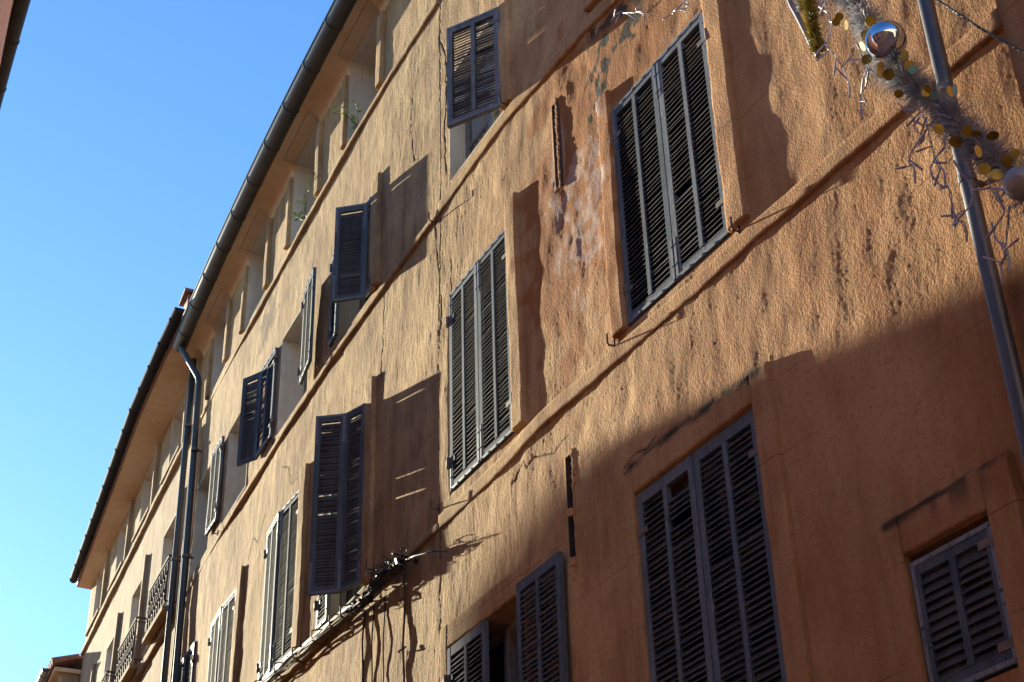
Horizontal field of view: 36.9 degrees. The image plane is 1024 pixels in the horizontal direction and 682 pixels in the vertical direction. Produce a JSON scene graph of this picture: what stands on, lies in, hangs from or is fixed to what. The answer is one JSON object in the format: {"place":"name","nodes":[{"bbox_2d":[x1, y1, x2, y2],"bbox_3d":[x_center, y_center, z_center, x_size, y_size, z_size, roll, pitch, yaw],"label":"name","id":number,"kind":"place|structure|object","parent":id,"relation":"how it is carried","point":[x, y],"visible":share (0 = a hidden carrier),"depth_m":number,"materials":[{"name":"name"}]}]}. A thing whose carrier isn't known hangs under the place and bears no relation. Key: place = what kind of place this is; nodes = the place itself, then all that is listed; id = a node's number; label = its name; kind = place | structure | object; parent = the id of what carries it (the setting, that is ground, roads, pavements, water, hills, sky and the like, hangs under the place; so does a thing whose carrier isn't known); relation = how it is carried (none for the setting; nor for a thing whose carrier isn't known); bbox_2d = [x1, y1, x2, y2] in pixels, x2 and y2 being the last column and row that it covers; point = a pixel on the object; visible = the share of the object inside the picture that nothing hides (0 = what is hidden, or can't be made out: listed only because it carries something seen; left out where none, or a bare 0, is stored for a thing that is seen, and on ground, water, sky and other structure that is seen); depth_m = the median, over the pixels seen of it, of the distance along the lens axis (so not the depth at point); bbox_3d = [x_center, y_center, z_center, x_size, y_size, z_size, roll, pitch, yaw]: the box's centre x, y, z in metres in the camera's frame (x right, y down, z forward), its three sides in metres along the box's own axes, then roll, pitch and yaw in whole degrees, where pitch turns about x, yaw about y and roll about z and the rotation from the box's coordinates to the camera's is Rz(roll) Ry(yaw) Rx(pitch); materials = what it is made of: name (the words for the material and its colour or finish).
{"place":"outdoors","nodes":[
{"label":"outdoors","id":0,"kind":"place"},
{"bbox_2d":[0,0,30,108],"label":"apartment building","id":1,"kind":"structure","parent":0,"point":[13,13],"depth_m":15.51,"materials":[{"name":"paint"}]},
{"bbox_2d":[35,654,82,681],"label":"house","id":2,"kind":"structure","parent":0,"point":[66,668],"depth_m":31.08,"materials":[{"name":"paint"}]},
{"bbox_2d":[69,287,202,681],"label":"apartment building","id":3,"kind":"structure","parent":0,"point":[126,570],"depth_m":25.54,"materials":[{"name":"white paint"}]},
{"bbox_2d":[92,563,104,618],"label":"window","id":4,"kind":"structure","parent":3,"relation":"in","point":[100,579],"depth_m":30.98,"materials":[{"name":"white paint"}]},
{"bbox_2d":[104,636,113,681],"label":"window","id":5,"kind":"structure","parent":3,"relation":"in","point":[109,651],"depth_m":27.78,"materials":[{"name":"grey glass"}]},
{"bbox_2d":[115,515,127,571],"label":"window","id":6,"kind":"structure","parent":3,"relation":"in","point":[122,536],"depth_m":29.07,"materials":[{"name":"white paint"}]},
{"bbox_2d":[129,580,141,662],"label":"window","id":7,"kind":"structure","parent":3,"relation":"in","point":[136,597],"depth_m":26.00,"materials":[{"name":"grey glass"}]},
{"bbox_2d":[140,458,154,520],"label":"window","id":8,"kind":"structure","parent":3,"relation":"in","point":[146,497],"depth_m":27.24,"materials":[{"name":"white paint"}]},
{"bbox_2d":[160,514,175,605],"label":"window","id":9,"kind":"structure","parent":3,"relation":"in","point":[168,540],"depth_m":24.00,"materials":[{"name":"white paint"}]},
{"bbox_2d":[168,392,185,463],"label":"window","id":10,"kind":"structure","parent":3,"relation":"in","point":[176,435],"depth_m":25.36,"materials":[{"name":"white paint"}]},
{"bbox_2d":[0,0,333,681],"label":"sky","id":11,"kind":"structure","parent":0,"point":[131,131],"materials":[{"name":"blue"}]},
{"label":"ground","id":12,"kind":"structure","parent":0,"visible":0},
{"bbox_2d":[172,0,441,681],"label":"apartment building","id":13,"kind":"structure","parent":12,"relation":"on","point":[314,473],"depth_m":16.59,"materials":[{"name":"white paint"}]},
{"bbox_2d":[190,465,210,577],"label":"window","id":14,"kind":"structure","parent":13,"relation":"in","point":[199,546],"depth_m":21.74,"materials":[{"name":"white paint"}]},
{"bbox_2d":[210,296,229,394],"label":"window","id":15,"kind":"structure","parent":13,"relation":"in","point":[217,367],"depth_m":22.89,"materials":[{"name":"white paint"}]},
{"bbox_2d":[214,602,233,681],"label":"window","id":16,"kind":"structure","parent":13,"relation":"in","point":[230,643],"depth_m":19.00,"materials":[{"name":"white paint"}]},
{"bbox_2d":[222,391,252,521],"bbox_3d":[-3.349,1.543,19.777,0.400,1.360,1.208,11,-34,-20],"label":"window","id":17,"kind":"structure","parent":13,"relation":"in","point":[236,477],"depth_m":20.21,"materials":[{"name":"white paint"}]},
{"bbox_2d":[244,215,269,329],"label":"window","id":18,"kind":"structure","parent":13,"relation":"in","point":[255,293],"depth_m":21.29,"materials":[{"name":"grey glass"}]},
{"bbox_2d":[263,501,297,681],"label":"window","id":19,"kind":"structure","parent":13,"relation":"in","point":[282,608],"depth_m":16.94,"materials":[{"name":"white paint"}]},
{"bbox_2d":[277,309,307,433],"bbox_3d":[-2.342,0.315,17.842,0.401,1.340,1.199,12,-34,-21],"label":"window","id":20,"kind":"structure","parent":13,"relation":"in","point":[290,391],"depth_m":18.32,"materials":[{"name":"white paint"}]},
{"bbox_2d":[291,175,311,220],"bbox_3d":[-2.531,-1.713,18.717,0.212,0.390,0.604,14,-35,-23],"label":"wild plant","id":21,"kind":"object","parent":13,"relation":"on","point":[303,217],"visible":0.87,"depth_m":18.74,"materials":[{"name":"green plant"}]},
{"bbox_2d":[290,118,319,244],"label":"window","id":22,"kind":"structure","parent":13,"relation":"in","point":[305,162],"depth_m":19.67,"materials":[{"name":"grey glass"}]},
{"bbox_2d":[316,414,364,631],"bbox_3d":[-1.490,1.736,14.871,0.321,1.950,1.330,13,-34,-22],"label":"window","id":23,"kind":"structure","parent":13,"relation":"in","point":[336,600],"depth_m":15.03,"materials":[{"name":"grey glass"}]},
{"bbox_2d":[333,100,361,129],"bbox_3d":[-1.884,-2.578,17.591,0.236,0.641,0.636,18,-37,-29],"label":"wild plant","id":24,"kind":"object","parent":13,"relation":"on","point":[352,119],"visible":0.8,"depth_m":17.51,"materials":[{"name":"green plant"}]},
{"bbox_2d":[254,547,446,681],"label":"cable bundle","id":25,"kind":"object","parent":13,"relation":"attached to","point":[354,605],"visible":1,"depth_m":13.35,"materials":[{"name":"plastic"}]},
{"bbox_2d":[332,213,372,349],"bbox_3d":[-1.497,-0.680,16.298,0.438,1.300,1.280,14,-35,-23],"label":"window","id":26,"kind":"structure","parent":13,"relation":"in","point":[348,310],"depth_m":16.70,"materials":[{"name":"grey glass"}]},
{"bbox_2d":[347,9,379,143],"bbox_3d":[-1.394,-2.954,17.609,0.680,1.300,1.060,14,-35,-23],"label":"window","id":27,"kind":"structure","parent":13,"relation":"in","point":[362,90],"depth_m":18.04,"materials":[{"name":"grey glass"}]},
{"bbox_2d":[428,0,1023,681],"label":"apartment building","id":28,"kind":"structure","parent":12,"relation":"on","point":[730,346],"depth_m":9.18,"materials":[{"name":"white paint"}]},
{"bbox_2d":[449,19,503,182],"bbox_3d":[-0.220,-2.205,13.949,0.267,1.260,1.130,14,-35,-23],"label":"window","id":29,"kind":"structure","parent":28,"relation":"in","point":[463,138],"depth_m":14.21,"materials":[{"name":"grey glass"}]},
{"bbox_2d":[449,596,517,681],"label":"window","id":30,"kind":"structure","parent":28,"relation":"in","point":[503,655],"depth_m":11.34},
{"bbox_2d":[451,244,516,493],"bbox_3d":[-0.122,0.173,12.484,0.307,1.950,1.185,14,-35,-23],"label":"window","id":31,"kind":"structure","parent":28,"relation":"in","point":[489,409],"depth_m":12.83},
{"bbox_2d":[610,7,651,24],"bbox_3d":[0.864,-2.326,11.132,0.102,0.430,0.468,14,-35,-23],"label":"light string","id":32,"kind":"object","parent":28,"relation":"attached to","point":[619,12],"visible":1,"depth_m":11.19,"materials":[{"name":"white plastic"}]},
{"bbox_2d":[612,8,722,329],"bbox_3d":[1.171,-1.132,10.332,0.320,1.900,1.235,14,-35,-23],"label":"window","id":33,"kind":"structure","parent":28,"relation":"in","point":[689,182],"depth_m":10.64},
{"bbox_2d":[662,0,689,19],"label":"light string","id":34,"kind":"object","parent":28,"relation":"attached to","point":[685,4],"visible":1,"depth_m":10.46,"materials":[{"name":"white plastic"}]},
{"bbox_2d":[647,427,780,681],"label":"window","id":35,"kind":"structure","parent":28,"relation":"in","point":[683,482],"depth_m":9.14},
{"bbox_2d":[815,0,1023,283],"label":"christmas garland","id":36,"kind":"object","parent":28,"relation":"attached to","point":[882,41],"visible":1,"depth_m":6.87,"materials":[{"name":"metal"}]},
{"bbox_2d":[787,0,828,58],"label":"tinsel garland","id":37,"kind":"object","parent":36,"relation":"hanging from","point":[810,28],"visible":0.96,"depth_m":7.98,"materials":[{"name":"plastic"}]},
{"bbox_2d":[908,514,1015,681],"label":"window","id":38,"kind":"structure","parent":28,"relation":"in","point":[979,521],"depth_m":7.11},
{"bbox_2d":[936,0,1023,53],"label":"overhead wire","id":39,"kind":"object","parent":28,"relation":"attached to","point":[979,27],"visible":1,"depth_m":6.94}
]}

